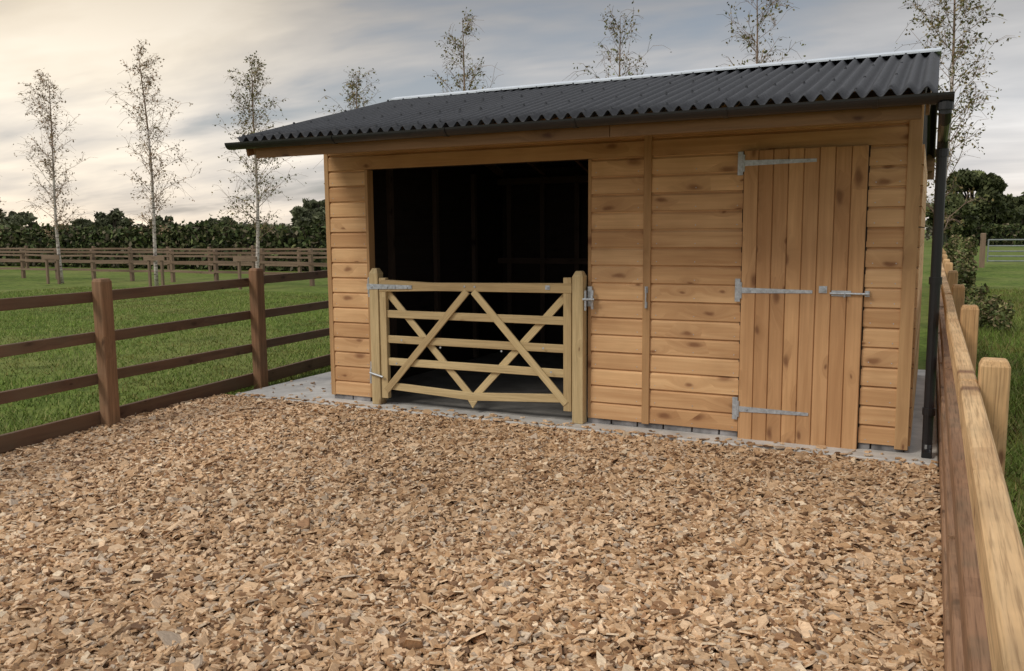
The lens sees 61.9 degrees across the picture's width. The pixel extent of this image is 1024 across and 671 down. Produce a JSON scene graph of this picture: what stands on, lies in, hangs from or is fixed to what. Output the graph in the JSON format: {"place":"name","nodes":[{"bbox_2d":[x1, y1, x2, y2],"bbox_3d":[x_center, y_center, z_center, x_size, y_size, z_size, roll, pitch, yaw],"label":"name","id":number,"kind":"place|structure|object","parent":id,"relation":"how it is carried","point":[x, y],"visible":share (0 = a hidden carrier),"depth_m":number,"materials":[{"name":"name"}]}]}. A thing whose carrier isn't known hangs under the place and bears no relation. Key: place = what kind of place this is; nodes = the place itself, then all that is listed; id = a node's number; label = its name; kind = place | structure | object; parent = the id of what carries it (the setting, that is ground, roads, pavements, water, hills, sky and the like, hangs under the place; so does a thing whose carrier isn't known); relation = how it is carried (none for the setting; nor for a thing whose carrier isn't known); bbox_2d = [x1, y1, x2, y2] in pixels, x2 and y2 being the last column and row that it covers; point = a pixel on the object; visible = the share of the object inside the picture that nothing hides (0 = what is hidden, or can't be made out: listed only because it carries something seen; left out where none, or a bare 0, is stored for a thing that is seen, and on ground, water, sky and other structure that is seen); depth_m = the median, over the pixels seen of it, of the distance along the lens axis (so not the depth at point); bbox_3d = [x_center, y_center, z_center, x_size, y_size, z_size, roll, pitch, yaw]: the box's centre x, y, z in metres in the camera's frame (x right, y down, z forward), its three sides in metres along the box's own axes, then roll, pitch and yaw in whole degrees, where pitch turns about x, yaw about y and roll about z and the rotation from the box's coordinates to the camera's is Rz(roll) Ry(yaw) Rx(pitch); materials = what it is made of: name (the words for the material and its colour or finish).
{"place":"outdoors","nodes":[
{"label":"outdoors","id":0,"kind":"place"},
{"bbox_2d":[0,286,330,434],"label":"lawn grass","id":1,"kind":"structure","parent":0,"point":[138,312],"depth_m":13.01,"materials":[{"name":"green plant"}]},
{"bbox_2d":[0,230,1023,534],"bbox_3d":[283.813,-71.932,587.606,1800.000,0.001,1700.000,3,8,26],"label":"grass field","id":2,"kind":"structure","parent":0,"point":[998,274],"depth_m":15.45,"materials":[{"name":"green plant"}]},
{"bbox_2d":[0,208,29,228],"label":"tree","id":3,"kind":"object","parent":2,"relation":"on","point":[15,219],"visible":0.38,"depth_m":89.35,"materials":[{"name":"green plant"}]},
{"bbox_2d":[6,211,37,226],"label":"tree","id":4,"kind":"object","parent":2,"relation":"on","point":[33,218],"visible":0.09,"depth_m":99.54,"materials":[{"name":"green plant"}]},
{"bbox_2d":[41,255,60,283],"bbox_3d":[-15.615,-2.199,28.984,0.900,1.050,0.100,3,8,26],"label":"tree stake","id":5,"kind":"object","parent":2,"relation":"on","point":[47,257],"visible":0.83,"depth_m":28.90,"materials":[{"name":"brown wood"}]},
{"bbox_2d":[13,68,95,282],"bbox_3d":[-15.550,-5.383,28.985,2.426,7.234,2.769,3,8,26],"label":"birch tree","id":6,"kind":"object","parent":2,"relation":"on","point":[55,195],"visible":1,"depth_m":28.76,"materials":[{"name":"grey plant"}]},
{"bbox_2d":[69,218,93,228],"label":"tree","id":7,"kind":"object","parent":2,"relation":"on","point":[84,222],"visible":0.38,"depth_m":108.25,"materials":[{"name":"green plant"}]},
{"bbox_2d":[91,208,135,228],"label":"tree","id":8,"kind":"object","parent":2,"relation":"on","point":[113,218],"visible":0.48,"depth_m":93.79,"materials":[{"name":"green plant"}]},
{"bbox_2d":[106,39,201,285],"bbox_3d":[-11.170,-5.320,26.354,2.865,7.666,2.680,3,8,26],"label":"birch tree","id":9,"kind":"object","parent":2,"relation":"on","point":[151,173],"visible":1,"depth_m":26.42,"materials":[{"name":"green plant"}]},
{"bbox_2d":[143,256,164,285],"bbox_3d":[-11.214,-1.976,26.843,0.900,1.050,0.100,3,8,26],"label":"tree stake","id":10,"kind":"object","parent":2,"relation":"on","point":[161,259],"visible":0.83,"depth_m":26.76,"materials":[{"name":"brown wood"}]},
{"bbox_2d":[149,215,173,225],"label":"tree","id":11,"kind":"object","parent":2,"relation":"on","point":[159,220],"visible":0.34,"depth_m":98.52,"materials":[{"name":"green plant"}]},
{"bbox_2d":[0,219,326,271],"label":"field hedge","id":12,"kind":"object","parent":2,"relation":"on","point":[216,234],"visible":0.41,"depth_m":40.97,"materials":[{"name":"green plant"}]},
{"bbox_2d":[0,248,326,285],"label":"paddock fence","id":13,"kind":"object","parent":2,"relation":"on","point":[172,262],"visible":0.41,"depth_m":29.52,"materials":[{"name":"brown wood"}]},
{"bbox_2d":[0,245,326,271],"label":"paddock fence","id":14,"kind":"object","parent":2,"relation":"on","point":[209,256],"visible":0.38,"depth_m":37.32,"materials":[{"name":"brown wood"}]},
{"bbox_2d":[0,268,330,452],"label":"post and rail fence","id":15,"kind":"object","parent":2,"relation":"on","point":[102,295],"visible":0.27,"depth_m":7.46,"materials":[{"name":"brown wood"}]},
{"bbox_2d":[208,216,237,224],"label":"tree","id":16,"kind":"object","parent":2,"relation":"on","point":[212,220],"visible":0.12,"depth_m":102.98,"materials":[{"name":"green plant"}]},
{"bbox_2d":[233,256,256,288],"bbox_3d":[-7.845,-1.806,25.204,0.900,1.050,0.100,3,8,26],"label":"tree stake","id":17,"kind":"object","parent":2,"relation":"on","point":[238,259],"visible":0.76,"depth_m":25.20,"materials":[{"name":"brown wood"}]},
{"bbox_2d":[209,51,307,267],"bbox_3d":[-7.426,-4.809,25.286,2.774,6.857,2.775,3,8,26],"label":"birch tree","id":18,"kind":"object","parent":2,"relation":"on","point":[256,219],"visible":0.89,"depth_m":25.09,"materials":[{"name":"green plant"}]},
{"bbox_2d":[289,205,325,227],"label":"tree","id":19,"kind":"object","parent":2,"relation":"on","point":[303,216],"visible":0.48,"depth_m":68.56,"materials":[{"name":"green plant"}]},
{"bbox_2d":[302,198,324,212],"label":"tree","id":20,"kind":"object","parent":2,"relation":"on","point":[317,206],"visible":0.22,"depth_m":73.91,"materials":[{"name":"green plant"}]},
{"bbox_2d":[307,66,380,183],"bbox_3d":[-4.426,-4.226,23.415,2.312,6.096,2.697,3,8,26],"label":"birch tree","id":21,"kind":"object","parent":2,"relation":"on","point":[353,84],"visible":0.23,"depth_m":23.11,"materials":[{"name":"green plant"}]},
{"bbox_2d":[423,7,502,92],"bbox_3d":[-1.282,-4.633,21.434,3.034,7.328,2.440,3,8,26],"label":"birch tree","id":22,"kind":"object","parent":2,"relation":"on","point":[464,74],"visible":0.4,"depth_m":21.33,"materials":[{"name":"green plant"}]},
{"bbox_2d":[0,380,943,670],"bbox_3d":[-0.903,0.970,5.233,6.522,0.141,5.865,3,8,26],"label":"wood chips","id":23,"kind":"object","parent":2,"relation":"on","point":[288,550],"visible":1,"depth_m":4.25,"materials":[{"name":"beige wood"}]},
{"bbox_2d":[132,220,932,240],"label":"distant trees","id":24,"kind":"object","parent":2,"relation":"on","point":[928,229],"depth_m":138.38,"materials":[{"name":"green plant"}]},
{"bbox_2d":[236,369,937,470],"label":"concrete slab","id":25,"kind":"structure","parent":2,"relation":"on","point":[323,380],"depth_m":7.08,"materials":[{"name":"grey concrete"}]},
{"bbox_2d":[367,268,593,423],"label":"timber field gate","id":26,"kind":"structure","parent":25,"relation":"on","point":[573,299],"depth_m":7.29,"materials":[{"name":"brown wood"}]},
{"bbox_2d":[224,47,954,458],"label":"timber stable","id":27,"kind":"structure","parent":25,"relation":"on","point":[740,247],"depth_m":6.51,"materials":[{"name":"brown wood"}]},
{"bbox_2d":[738,145,868,448],"bbox_3d":[2.085,-0.265,6.173,0.839,2.141,0.030,3,8,26],"label":"door","id":28,"kind":"structure","parent":27,"relation":"in","point":[802,222],"depth_m":6.15,"materials":[{"name":"brown wood"}]},
{"bbox_2d":[562,1,670,80],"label":"birch tree","id":29,"kind":"object","parent":2,"relation":"on","point":[619,58],"visible":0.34,"depth_m":19.81,"materials":[{"name":"green plant"}]},
{"bbox_2d":[716,0,805,66],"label":"birch tree","id":30,"kind":"object","parent":2,"relation":"on","point":[757,60],"visible":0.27,"depth_m":18.29,"materials":[{"name":"green plant"}]},
{"bbox_2d":[925,196,982,233],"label":"tree","id":31,"kind":"object","parent":2,"relation":"on","point":[971,221],"visible":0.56,"depth_m":77.97,"materials":[{"name":"green plant"}]},
{"bbox_2d":[895,0,1019,243],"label":"birch tree","id":32,"kind":"object","parent":2,"relation":"on","point":[952,69],"visible":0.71,"depth_m":16.93,"materials":[{"name":"green plant"}]},
{"bbox_2d":[944,237,971,255],"bbox_3d":[14.341,-2.467,27.320,0.759,1.401,3.072,4,8,34],"label":"bramble bush","id":33,"kind":"object","parent":2,"relation":"on","point":[963,246],"visible":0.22,"depth_m":26.67,"materials":[{"name":"green plant"}]},
{"bbox_2d":[943,235,978,258],"bbox_3d":[17.026,-3.115,32.443,1.308,1.459,3.473,3,8,26],"label":"bramble bush","id":34,"kind":"object","parent":2,"relation":"on","point":[957,239],"visible":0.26,"depth_m":31.83,"materials":[{"name":"green plant"}]},
{"bbox_2d":[949,250,977,287],"bbox_3d":[11.887,-1.741,22.629,0.767,1.074,2.684,5,9,36],"label":"bramble bush","id":35,"kind":"object","parent":2,"relation":"on","point":[967,257],"visible":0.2,"depth_m":22.72,"materials":[{"name":"green plant"}]},
{"bbox_2d":[953,258,975,291],"bbox_3d":[9.982,-1.269,19.043,0.643,0.898,2.441,3,8,26],"label":"bramble bush","id":36,"kind":"object","parent":2,"relation":"on","point":[966,274],"visible":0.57,"depth_m":18.43,"materials":[{"name":"green plant"}]},
{"bbox_2d":[958,276,981,304],"bbox_3d":[8.300,-0.733,15.939,0.695,0.818,1.607,2,7,16],"label":"bramble bush","id":37,"kind":"object","parent":2,"relation":"on","point":[971,292],"visible":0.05,"depth_m":15.48,"materials":[{"name":"green plant"}]},
{"bbox_2d":[930,222,1023,245],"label":"field hedge","id":38,"kind":"object","parent":2,"relation":"on","point":[1005,231],"visible":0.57,"depth_m":80.48,"materials":[{"name":"green plant"}]},
{"bbox_2d":[946,168,1007,222],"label":"oak tree","id":39,"kind":"object","parent":2,"relation":"on","point":[990,184],"visible":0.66,"depth_m":86.58,"materials":[{"name":"green plant"}]},
{"bbox_2d":[936,249,1023,670],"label":"post and rail fence","id":40,"kind":"object","parent":2,"relation":"on","point":[982,557],"visible":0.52,"depth_m":2.51,"materials":[{"name":"brown wood"}]},
{"bbox_2d":[966,283,1015,331],"bbox_3d":[7.694,-0.450,13.739,0.699,0.758,2.306,3,8,26],"label":"bramble bush","id":41,"kind":"object","parent":2,"relation":"on","point":[992,312],"visible":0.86,"depth_m":13.47,"materials":[{"name":"green plant"}]},
{"bbox_2d":[979,233,1023,267],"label":"metal field gate","id":42,"kind":"structure","parent":2,"relation":"on","point":[982,250],"depth_m":35.20,"materials":[{"name":"metal"}]},
{"bbox_2d":[983,202,1023,224],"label":"tree","id":43,"kind":"object","parent":2,"relation":"on","point":[1006,213],"visible":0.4,"depth_m":89.28,"materials":[{"name":"green plant"}]},
{"bbox_2d":[996,193,1023,223],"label":"tree","id":44,"kind":"object","parent":2,"relation":"on","point":[1013,201],"visible":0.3,"depth_m":93.44,"materials":[{"name":"green plant"}]},
{"bbox_2d":[0,0,1023,228],"label":"sky","id":45,"kind":"structure","parent":0,"point":[307,47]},
{"bbox_2d":[966,285,1023,546],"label":"verge grass","id":46,"kind":"structure","parent":0,"point":[1017,398],"depth_m":9.86,"materials":[{"name":"green plant"}]}
]}

